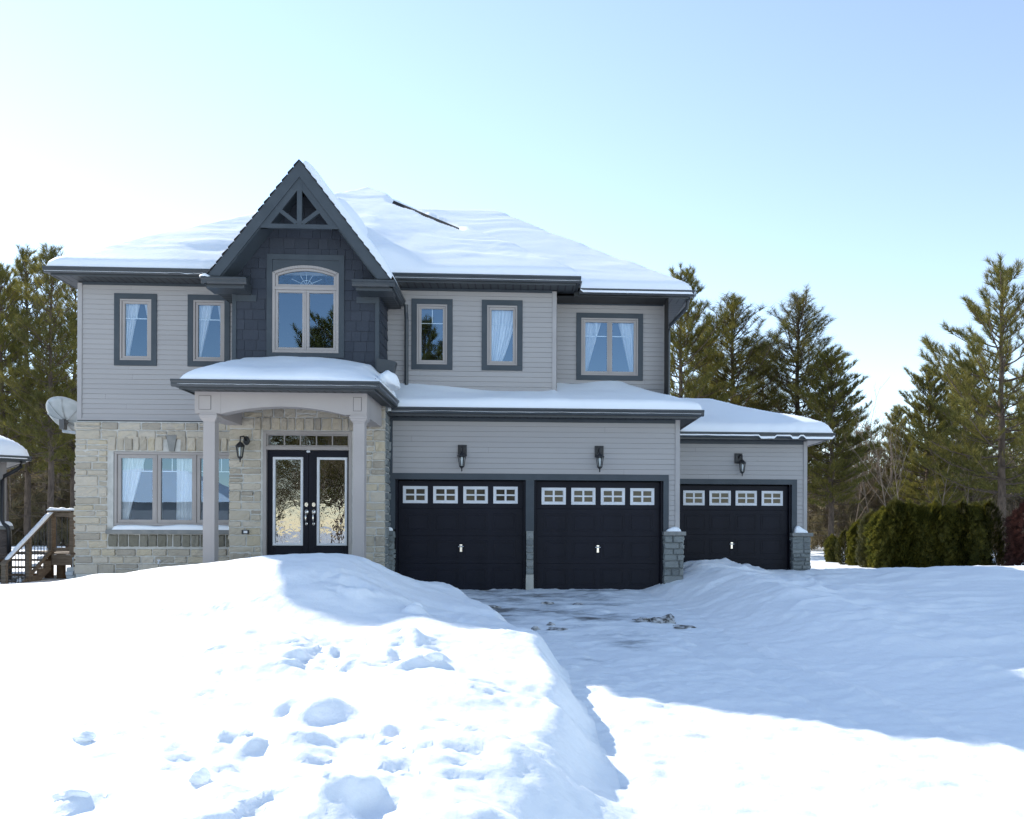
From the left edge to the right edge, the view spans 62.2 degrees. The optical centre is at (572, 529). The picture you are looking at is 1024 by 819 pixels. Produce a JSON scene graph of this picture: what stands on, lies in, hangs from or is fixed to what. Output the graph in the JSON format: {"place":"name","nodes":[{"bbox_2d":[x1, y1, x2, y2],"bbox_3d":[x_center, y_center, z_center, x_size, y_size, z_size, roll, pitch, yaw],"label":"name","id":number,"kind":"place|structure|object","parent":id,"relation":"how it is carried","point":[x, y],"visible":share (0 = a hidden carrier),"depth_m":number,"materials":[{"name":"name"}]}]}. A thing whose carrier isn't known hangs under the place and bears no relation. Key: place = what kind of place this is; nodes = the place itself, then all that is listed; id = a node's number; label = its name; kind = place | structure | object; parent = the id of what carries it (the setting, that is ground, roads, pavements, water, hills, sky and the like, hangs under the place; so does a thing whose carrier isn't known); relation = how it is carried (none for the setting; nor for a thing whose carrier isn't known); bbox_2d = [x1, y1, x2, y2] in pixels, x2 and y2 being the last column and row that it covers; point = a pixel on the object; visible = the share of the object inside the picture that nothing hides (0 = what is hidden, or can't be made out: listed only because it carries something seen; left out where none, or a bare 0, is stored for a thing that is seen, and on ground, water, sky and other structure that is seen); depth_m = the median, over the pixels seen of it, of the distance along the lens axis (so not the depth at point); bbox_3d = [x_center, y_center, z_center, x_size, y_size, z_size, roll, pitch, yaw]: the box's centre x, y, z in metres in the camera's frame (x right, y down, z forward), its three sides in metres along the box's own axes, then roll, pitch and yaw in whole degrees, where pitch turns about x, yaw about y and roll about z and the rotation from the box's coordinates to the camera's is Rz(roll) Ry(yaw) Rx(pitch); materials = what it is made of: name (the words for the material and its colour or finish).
{"place":"outdoors","nodes":[
{"label":"outdoors","id":0,"kind":"place"},
{"bbox_2d":[0,521,12,525],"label":"ledge snow","id":1,"kind":"structure","parent":0,"point":[9,523],"depth_m":19.26,"materials":[{"name":"white snow"}]},
{"bbox_2d":[112,524,228,529],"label":"sill snow","id":2,"kind":"structure","parent":0,"point":[166,527],"depth_m":16.74,"materials":[{"name":"white snow"}]},
{"bbox_2d":[0,544,1023,818],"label":"snow ground","id":3,"kind":"structure","parent":0,"point":[302,686],"depth_m":7.88,"materials":[{"name":"white snow"}]},
{"bbox_2d":[0,455,31,579],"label":"neighbour house","id":4,"kind":"structure","parent":3,"relation":"on","point":[6,534],"depth_m":19.21,"materials":[{"name":"grey"}]},
{"bbox_2d":[0,435,28,458],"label":"roof snow","id":5,"kind":"structure","parent":4,"relation":"on","point":[8,446],"depth_m":19.12,"materials":[{"name":"white snow"}]},
{"bbox_2d":[0,261,45,529],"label":"pine tree","id":6,"kind":"object","parent":3,"relation":"on","point":[5,292],"visible":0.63,"depth_m":38.67,"materials":[{"name":"green plant"}]},
{"bbox_2d":[0,242,71,546],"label":"pine tree","id":7,"kind":"object","parent":3,"relation":"on","point":[18,264],"visible":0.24,"depth_m":41.41,"materials":[{"name":"green plant"}]},
{"bbox_2d":[0,510,75,583],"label":"wooden deck","id":8,"kind":"structure","parent":3,"relation":"on","point":[60,558],"depth_m":19.36,"materials":[{"name":"brown wood"}]},
{"bbox_2d":[5,512,52,559],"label":"rail snow","id":9,"kind":"structure","parent":8,"relation":"on","point":[45,517],"depth_m":18.50,"materials":[{"name":"white snow"}]},
{"bbox_2d":[47,507,73,510],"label":"rail snow","id":10,"kind":"structure","parent":8,"relation":"on","point":[52,508],"depth_m":19.38,"materials":[{"name":"white snow"}]},
{"bbox_2d":[0,241,76,547],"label":"pine tree","id":11,"kind":"object","parent":3,"relation":"on","point":[38,400],"visible":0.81,"depth_m":36.43,"materials":[{"name":"green plant"}]},
{"bbox_2d":[17,280,76,517],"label":"pine tree","id":12,"kind":"object","parent":3,"relation":"on","point":[63,469],"visible":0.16,"depth_m":40.33,"materials":[{"name":"green plant"}]},
{"bbox_2d":[51,787,90,800],"bbox_3d":[-2.812,1.478,4.736,0.204,0.070,0.154,0,0,-3],"label":"snow chunk","id":13,"kind":"object","parent":3,"relation":"on","point":[64,793],"visible":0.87,"depth_m":4.70,"materials":[{"name":"white snow"}]},
{"bbox_2d":[72,731,96,741],"bbox_3d":[-3.283,1.382,5.665,0.144,0.060,0.122,0,0,-3],"label":"snow chunk","id":14,"kind":"object","parent":3,"relation":"on","point":[87,736],"visible":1,"depth_m":5.64,"materials":[{"name":"white snow"}]},
{"bbox_2d":[188,767,210,784],"bbox_3d":[-2.236,1.477,5.055,0.127,0.109,0.112,0,0,-3],"label":"snow chunk","id":15,"kind":"object","parent":3,"relation":"on","point":[200,775],"visible":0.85,"depth_m":5.03,"materials":[{"name":"white snow"}]},
{"bbox_2d":[418,650,442,661],"bbox_3d":[-1.351,1.195,8.016,0.253,0.108,0.208,0,0,-3],"label":"snow chunk","id":16,"kind":"object","parent":3,"relation":"on","point":[431,655],"visible":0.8,"depth_m":7.95,"materials":[{"name":"white snow"}]},
{"bbox_2d":[42,159,835,590],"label":"detached house","id":17,"kind":"structure","parent":3,"relation":"on","point":[526,499],"depth_m":16.82,"materials":[{"name":"grey stone"}]},
{"bbox_2d":[46,396,76,433],"bbox_3d":[-10.329,-2.288,17.574,1.284,0.859,0.751,0,0,18],"label":"satellite dish","id":18,"kind":"object","parent":17,"relation":"attached to","point":[61,412],"visible":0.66,"depth_m":17.34,"materials":[{"name":"metal"}]},
{"bbox_2d":[126,304,139,355],"bbox_3d":[-8.786,-3.991,16.906,0.333,1.221,0.104,0,0,-3],"label":"curtain","id":19,"kind":"object","parent":17,"relation":"hanging from","point":[130,313],"visible":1,"depth_m":16.89,"materials":[{"name":"white fabric"}]},
{"bbox_2d":[123,458,144,519],"bbox_3d":[-8.762,-0.821,16.937,0.500,1.401,0.110,0,0,-3],"label":"curtain","id":20,"kind":"object","parent":17,"relation":"hanging from","point":[130,482],"visible":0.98,"depth_m":16.91,"materials":[{"name":"white fabric"}]},
{"bbox_2d":[114,293,156,365],"bbox_3d":[-8.675,-3.968,16.824,0.826,1.431,0.094,0,0,-3],"label":"window","id":21,"kind":"structure","parent":17,"relation":"in","point":[120,299],"depth_m":16.79,"materials":[{"name":"grey plastic"}]},
{"bbox_2d":[114,452,228,525],"bbox_3d":[-7.573,-0.804,16.890,3.030,1.465,0.100,0,0,-3],"label":"window","id":22,"kind":"structure","parent":17,"relation":"in","point":[196,457],"depth_m":16.83,"materials":[{"name":"white glass"}]},
{"bbox_2d":[176,459,191,519],"bbox_3d":[-7.754,-0.817,16.991,0.360,1.400,0.108,0,0,-3],"label":"curtain","id":23,"kind":"object","parent":17,"relation":"hanging from","point":[184,496],"visible":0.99,"depth_m":16.97,"materials":[{"name":"white fabric"}]},
{"bbox_2d":[199,306,212,356],"bbox_3d":[-7.355,-3.986,16.980,0.352,1.221,0.111,0,0,-3],"label":"curtain","id":24,"kind":"object","parent":17,"relation":"hanging from","point":[205,312],"visible":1,"depth_m":16.96,"materials":[{"name":"white fabric"}]},
{"bbox_2d":[187,294,229,366],"bbox_3d":[-7.252,-3.963,16.900,0.826,1.431,0.094,0,0,-3],"label":"window","id":25,"kind":"structure","parent":17,"relation":"in","point":[194,301],"depth_m":16.87,"materials":[{"name":"grey wood"}]},
{"bbox_2d":[235,436,249,461],"bbox_3d":[-6.175,-1.506,15.824,0.159,0.508,0.291,0,0,27],"label":"wall lantern","id":26,"kind":"object","parent":17,"relation":"attached to","point":[246,441],"depth_m":15.77,"materials":[{"name":"black metal"}]},
{"bbox_2d":[177,356,395,396],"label":"roof snow","id":27,"kind":"structure","parent":17,"relation":"on","point":[289,368],"depth_m":14.30,"materials":[{"name":"white snow"}]},
{"bbox_2d":[267,450,308,554],"bbox_3d":[-5.409,-0.486,16.058,0.770,2.035,0.122,0,0,-3],"label":"front door","id":28,"kind":"structure","parent":17,"relation":"in","point":[287,470],"depth_m":16.08,"materials":[{"name":"black paint"}]},
{"bbox_2d":[266,254,344,357],"bbox_3d":[-5.060,-4.235,16.065,1.446,1.945,0.095,0,0,-3],"label":"window","id":29,"kind":"structure","parent":17,"relation":"in","point":[278,265],"depth_m":16.04,"materials":[{"name":"white glass"}]},
{"bbox_2d":[308,451,348,553],"bbox_3d":[-4.642,-0.484,16.099,0.766,2.035,0.122,0,0,-3],"label":"front door","id":30,"kind":"structure","parent":17,"relation":"in","point":[328,496],"depth_m":16.13,"materials":[{"name":"black paint"}]},
{"bbox_2d":[303,160,397,284],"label":"roof snow","id":31,"kind":"structure","parent":17,"relation":"on","point":[351,216],"depth_m":15.76,"materials":[{"name":"white snow"}]},
{"bbox_2d":[46,187,692,299],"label":"roof snow","id":32,"kind":"structure","parent":17,"relation":"on","point":[404,240],"depth_m":17.71,"materials":[{"name":"white snow"}]},
{"bbox_2d":[379,370,400,390],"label":"roof snow","id":33,"kind":"structure","parent":17,"relation":"on","point":[388,379],"depth_m":15.06,"materials":[{"name":"white snow"}]},
{"bbox_2d":[411,298,452,369],"bbox_3d":[-2.840,-3.947,17.135,0.826,1.431,0.094,0,0,-3],"label":"window","id":34,"kind":"structure","parent":17,"relation":"in","point":[417,305],"depth_m":17.10,"materials":[{"name":"grey plastic"}]},
{"bbox_2d":[398,480,523,589],"bbox_3d":[-2.221,0.122,16.885,2.481,2.192,0.100,0,0,-3],"label":"garage door","id":35,"kind":"structure","parent":17,"relation":"in","point":[463,535],"depth_m":16.88,"materials":[{"name":"black paint"}]},
{"bbox_2d":[457,445,466,470],"bbox_3d":[-2.171,-1.405,16.621,0.184,0.535,0.239,0,0,-3],"label":"wall lantern","id":36,"kind":"object","parent":17,"relation":"attached to","point":[462,452],"depth_m":16.59,"materials":[{"name":"black metal"}]},
{"bbox_2d":[482,300,522,370],"bbox_3d":[-1.428,-3.943,17.211,0.826,1.431,0.094,0,0,-3],"label":"window","id":37,"kind":"structure","parent":17,"relation":"in","point":[488,306],"depth_m":17.18,"materials":[{"name":"grey wood"}]},
{"bbox_2d":[492,308,515,360],"bbox_3d":[-1.421,-3.965,17.297,0.583,1.221,0.105,0,0,-3],"label":"curtain","id":38,"kind":"object","parent":17,"relation":"hanging from","point":[501,335],"visible":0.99,"depth_m":17.28,"materials":[{"name":"white fabric"}]},
{"bbox_2d":[388,381,701,413],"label":"roof snow","id":39,"kind":"structure","parent":17,"relation":"on","point":[607,395],"depth_m":16.61,"materials":[{"name":"white snow"}]},
{"bbox_2d":[585,323,600,370],"bbox_3d":[0.442,-3.899,18.050,0.425,1.222,0.104,0,0,-3],"label":"curtain","id":40,"kind":"object","parent":17,"relation":"hanging from","point":[590,329],"visible":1,"depth_m":18.06,"materials":[{"name":"white fabric"}]},
{"bbox_2d":[536,481,659,589],"bbox_3d":[0.523,0.132,17.032,2.496,2.192,0.100,0,0,-3],"label":"garage door","id":41,"kind":"structure","parent":17,"relation":"in","point":[590,535],"depth_m":17.03,"materials":[{"name":"black paint"}]},
{"bbox_2d":[595,446,603,471],"bbox_3d":[0.540,-1.401,16.766,0.184,0.535,0.239,0,0,-3],"label":"wall lantern","id":42,"kind":"object","parent":17,"relation":"attached to","point":[599,452],"depth_m":16.72,"materials":[{"name":"black metal"}]},
{"bbox_2d":[576,313,642,380],"bbox_3d":[0.791,-3.877,17.980,1.420,1.425,0.094,0,0,-3],"label":"window","id":43,"kind":"structure","parent":17,"relation":"in","point":[581,318],"depth_m":17.95,"materials":[{"name":"grey plastic"}]},
{"bbox_2d":[618,323,632,371],"bbox_3d":[1.155,-3.896,18.088,0.412,1.221,0.104,0,0,-3],"label":"curtain","id":44,"kind":"object","parent":17,"relation":"hanging from","point":[628,341],"visible":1,"depth_m":18.10,"materials":[{"name":"white fabric"}]},
{"bbox_2d":[680,485,787,569],"bbox_3d":[3.696,0.113,19.454,2.561,2.252,0.100,0,0,-3],"label":"garage door","id":45,"kind":"structure","parent":17,"relation":"in","point":[741,524],"depth_m":19.46,"materials":[{"name":"black paint"}]},
{"bbox_2d":[735,453,745,475],"bbox_3d":[3.830,-1.469,19.204,0.174,0.535,0.285,0,0,-22],"label":"wall lantern","id":46,"kind":"object","parent":17,"relation":"attached to","point":[739,458],"depth_m":19.19,"materials":[{"name":"black metal"}]},
{"bbox_2d":[680,398,834,446],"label":"roof snow","id":47,"kind":"structure","parent":17,"relation":"on","point":[720,416],"depth_m":19.12,"materials":[{"name":"white snow"}]},
{"bbox_2d":[0,367,1023,549],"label":"undergrowth","id":48,"kind":"object","parent":3,"relation":"on","point":[16,505],"visible":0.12,"depth_m":46.07,"materials":[{"name":"brown plant"}]},
{"bbox_2d":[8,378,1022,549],"bbox_3d":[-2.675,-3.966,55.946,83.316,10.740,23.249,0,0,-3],"label":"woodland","id":49,"kind":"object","parent":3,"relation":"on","point":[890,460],"visible":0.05,"depth_m":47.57,"materials":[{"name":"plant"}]},
{"bbox_2d":[683,327,727,396],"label":"pine tree","id":50,"kind":"object","parent":3,"relation":"on","point":[701,336],"visible":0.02,"depth_m":45.06,"materials":[{"name":"green plant"}]},
{"bbox_2d":[666,261,758,402],"bbox_3d":[4.994,-5.162,37.249,4.656,13.274,5.118,0,0,-28],"label":"pine tree","id":51,"kind":"object","parent":3,"relation":"on","point":[681,338],"visible":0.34,"depth_m":36.63,"materials":[{"name":"green plant"}]},
{"bbox_2d":[682,291,800,411],"bbox_3d":[7.237,-4.841,39.540,6.944,12.502,7.472,0,0,0],"label":"pine tree","id":52,"kind":"object","parent":3,"relation":"on","point":[731,369],"visible":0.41,"depth_m":38.43,"materials":[{"name":"green plant"}]},
{"bbox_2d":[739,339,786,408],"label":"pine tree","id":53,"kind":"object","parent":3,"relation":"on","point":[763,379],"visible":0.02,"depth_m":50.20,"materials":[{"name":"green plant"}]},
{"bbox_2d":[737,284,876,525],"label":"pine tree","id":54,"kind":"object","parent":3,"relation":"on","point":[803,345],"visible":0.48,"depth_m":40.02,"materials":[{"name":"green plant"}]},
{"bbox_2d":[823,533,839,561],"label":"cedar","id":55,"kind":"object","parent":3,"relation":"on","point":[829,544],"visible":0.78,"depth_m":29.39,"materials":[{"name":"green plant"}]},
{"bbox_2d":[787,344,883,536],"bbox_3d":[11.083,-3.357,36.652,3.974,9.517,4.369,0,0,-42],"label":"pine tree","id":56,"kind":"object","parent":3,"relation":"on","point":[833,466],"visible":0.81,"depth_m":36.28,"materials":[{"name":"green plant"}]},
{"bbox_2d":[833,528,847,564],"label":"cedar","id":57,"kind":"object","parent":3,"relation":"on","point":[839,551],"visible":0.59,"depth_m":28.31,"materials":[{"name":"green plant"}]},
{"bbox_2d":[844,519,866,565],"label":"cedar","id":58,"kind":"object","parent":3,"relation":"on","point":[852,535],"visible":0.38,"depth_m":27.21,"materials":[{"name":"green plant"}]},
{"bbox_2d":[852,508,874,567],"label":"cedar","id":59,"kind":"object","parent":3,"relation":"on","point":[860,554],"visible":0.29,"depth_m":26.42,"materials":[{"name":"green plant"}]},
{"bbox_2d":[850,401,882,512],"bbox_3d":[13.348,-2.394,39.421,2.208,7.531,2.486,0,0,30],"label":"bare tree","id":60,"kind":"object","parent":3,"relation":"on","point":[864,494],"visible":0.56,"depth_m":39.19,"materials":[{"name":"brown plant"}]},
{"bbox_2d":[850,426,882,520],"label":"bare tree","id":61,"kind":"object","parent":3,"relation":"on","point":[859,492],"visible":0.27,"depth_m":42.35,"materials":[{"name":"brown plant"}]},
{"bbox_2d":[843,376,909,505],"bbox_3d":[12.367,-2.499,34.342,2.629,7.631,2.154,0,0,35],"label":"bare tree","id":62,"kind":"object","parent":3,"relation":"on","point":[876,454],"visible":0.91,"depth_m":34.09,"materials":[{"name":"brown plant"}]},
{"bbox_2d":[862,505,903,567],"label":"cedar","id":63,"kind":"object","parent":3,"relation":"on","point":[878,521],"visible":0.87,"depth_m":25.37,"materials":[{"name":"green plant"}]},
{"bbox_2d":[872,409,916,499],"bbox_3d":[11.971,-1.680,31.652,1.750,5.967,1.970,0,0,-28],"label":"bare tree","id":64,"kind":"object","parent":3,"relation":"on","point":[895,457],"visible":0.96,"depth_m":31.71,"materials":[{"name":"brown plant"}]},
{"bbox_2d":[877,494,913,567],"bbox_3d":[9.792,0.149,25.569,1.124,2.472,1.193,0,0,-40],"label":"cedar","id":65,"kind":"object","parent":3,"relation":"on","point":[895,507],"visible":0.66,"depth_m":25.26,"materials":[{"name":"green plant"}]},
{"bbox_2d":[880,404,915,498],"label":"pine tree","id":66,"kind":"object","parent":3,"relation":"on","point":[897,412],"visible":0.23,"depth_m":51.07,"materials":[{"name":"green plant"}]},
{"bbox_2d":[894,497,924,567],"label":"cedar","id":67,"kind":"object","parent":3,"relation":"on","point":[909,554],"visible":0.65,"depth_m":25.16,"materials":[{"name":"green plant"}]},
{"bbox_2d":[906,501,939,567],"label":"cedar","id":68,"kind":"object","parent":3,"relation":"on","point":[923,511],"visible":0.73,"depth_m":25.03,"materials":[{"name":"green plant"}]},
{"bbox_2d":[873,363,982,505],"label":"pine tree","id":69,"kind":"object","parent":3,"relation":"on","point":[922,384],"visible":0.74,"depth_m":40.84,"materials":[{"name":"green plant"}]},
{"bbox_2d":[922,499,951,566],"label":"cedar","id":70,"kind":"object","parent":3,"relation":"on","point":[935,505],"visible":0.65,"depth_m":24.97,"materials":[{"name":"green plant"}]},
{"bbox_2d":[917,393,981,505],"bbox_3d":[16.147,-2.260,36.263,2.492,7.233,2.042,0,0,43],"label":"bare tree","id":71,"kind":"object","parent":3,"relation":"on","point":[947,471],"visible":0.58,"depth_m":36.53,"materials":[{"name":"brown plant"}]},
{"bbox_2d":[933,500,967,565],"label":"cedar","id":72,"kind":"object","parent":3,"relation":"on","point":[951,547],"visible":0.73,"depth_m":24.83,"materials":[{"name":"green plant"}]},
{"bbox_2d":[904,252,1023,558],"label":"pine tree","id":73,"kind":"object","parent":3,"relation":"on","point":[1004,278],"visible":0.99,"depth_m":30.69,"materials":[{"name":"green plant"}]},
{"bbox_2d":[950,496,979,565],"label":"cedar","id":74,"kind":"object","parent":3,"relation":"on","point":[963,505],"visible":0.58,"depth_m":24.77,"materials":[{"name":"green plant"}]},
{"bbox_2d":[917,360,1022,510],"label":"pine tree","id":75,"kind":"object","parent":3,"relation":"on","point":[978,479],"visible":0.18,"depth_m":44.38,"materials":[{"name":"green plant"}]},
{"bbox_2d":[957,412,986,502],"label":"bare tree","id":76,"kind":"object","parent":3,"relation":"on","point":[968,480],"visible":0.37,"depth_m":39.50,"materials":[{"name":"brown plant"}]},
{"bbox_2d":[961,501,994,565],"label":"cedar","id":77,"kind":"object","parent":3,"relation":"on","point":[982,539],"visible":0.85,"depth_m":24.65,"materials":[{"name":"green plant"}]},
{"bbox_2d":[945,329,1023,498],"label":"pine tree","id":78,"kind":"object","parent":3,"relation":"on","point":[992,416],"visible":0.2,"depth_m":35.57,"materials":[{"name":"green plant"}]},
{"bbox_2d":[974,498,1008,565],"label":"cedar","id":79,"kind":"object","parent":3,"relation":"on","point":[989,504],"visible":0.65,"depth_m":24.59,"materials":[{"name":"green plant"}]},
{"bbox_2d":[989,501,1022,565],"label":"dry shrub","id":80,"kind":"object","parent":3,"relation":"on","point":[1001,528],"visible":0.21,"depth_m":25.29,"materials":[{"name":"brown plant"}]},
{"bbox_2d":[1001,500,1023,565],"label":"red shrub","id":81,"kind":"object","parent":3,"relation":"on","point":[1014,553],"visible":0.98,"depth_m":24.19,"materials":[{"name":"brown plant"}]},
{"bbox_2d":[0,0,1023,502],"label":"sky","id":82,"kind":"structure","parent":0,"point":[868,155],"materials":[{"name":"blue"}]},
{"bbox_2d":[666,527,680,530],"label":"snow","id":83,"kind":"structure","parent":0,"point":[674,529],"depth_m":16.85,"materials":[{"name":"white snow"}]},
{"bbox_2d":[461,588,1023,818],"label":"driveway","id":84,"kind":"structure","parent":0,"point":[704,719],"depth_m":7.75,"materials":[{"name":"white snow"}]},
{"bbox_2d":[531,626,540,630],"bbox_3d":[-0.541,1.477,12.658,0.154,0.076,0.127,0,0,-3],"label":"slush clod","id":85,"kind":"object","parent":84,"relation":"on","point":[534,628],"visible":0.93,"depth_m":12.63,"materials":[{"name":"grey snow"}]},
{"bbox_2d":[547,627,567,630],"bbox_3d":[-0.223,1.498,12.754,0.355,0.052,0.315,0,0,43],"label":"slush clod","id":86,"kind":"object","parent":84,"relation":"on","point":[557,628],"visible":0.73,"depth_m":12.68,"materials":[{"name":"grey snow"}]},
{"bbox_2d":[632,617,649,621],"bbox_3d":[1.133,1.423,13.436,0.342,0.051,0.279,0,0,-43],"label":"slush clod","id":87,"kind":"object","parent":84,"relation":"on","point":[643,619],"visible":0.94,"depth_m":13.34,"materials":[{"name":"grey snow"}]},
{"bbox_2d":[649,613,675,623],"bbox_3d":[1.424,1.417,13.352,0.410,0.175,0.332,0,0,-3],"label":"slush clod","id":88,"kind":"object","parent":84,"relation":"on","point":[668,618],"visible":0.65,"depth_m":13.28,"materials":[{"name":"white snow"}]},
{"bbox_2d":[673,625,695,628],"bbox_3d":[1.720,1.485,12.976,0.368,0.036,0.347,0,0,-3],"label":"slush clod","id":89,"kind":"object","parent":84,"relation":"on","point":[683,626],"visible":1,"depth_m":12.87,"materials":[{"name":"grey snow"}]},
{"bbox_2d":[794,526,807,532],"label":"snow","id":90,"kind":"structure","parent":0,"point":[798,529],"depth_m":19.27,"materials":[{"name":"white snow"}]}
]}

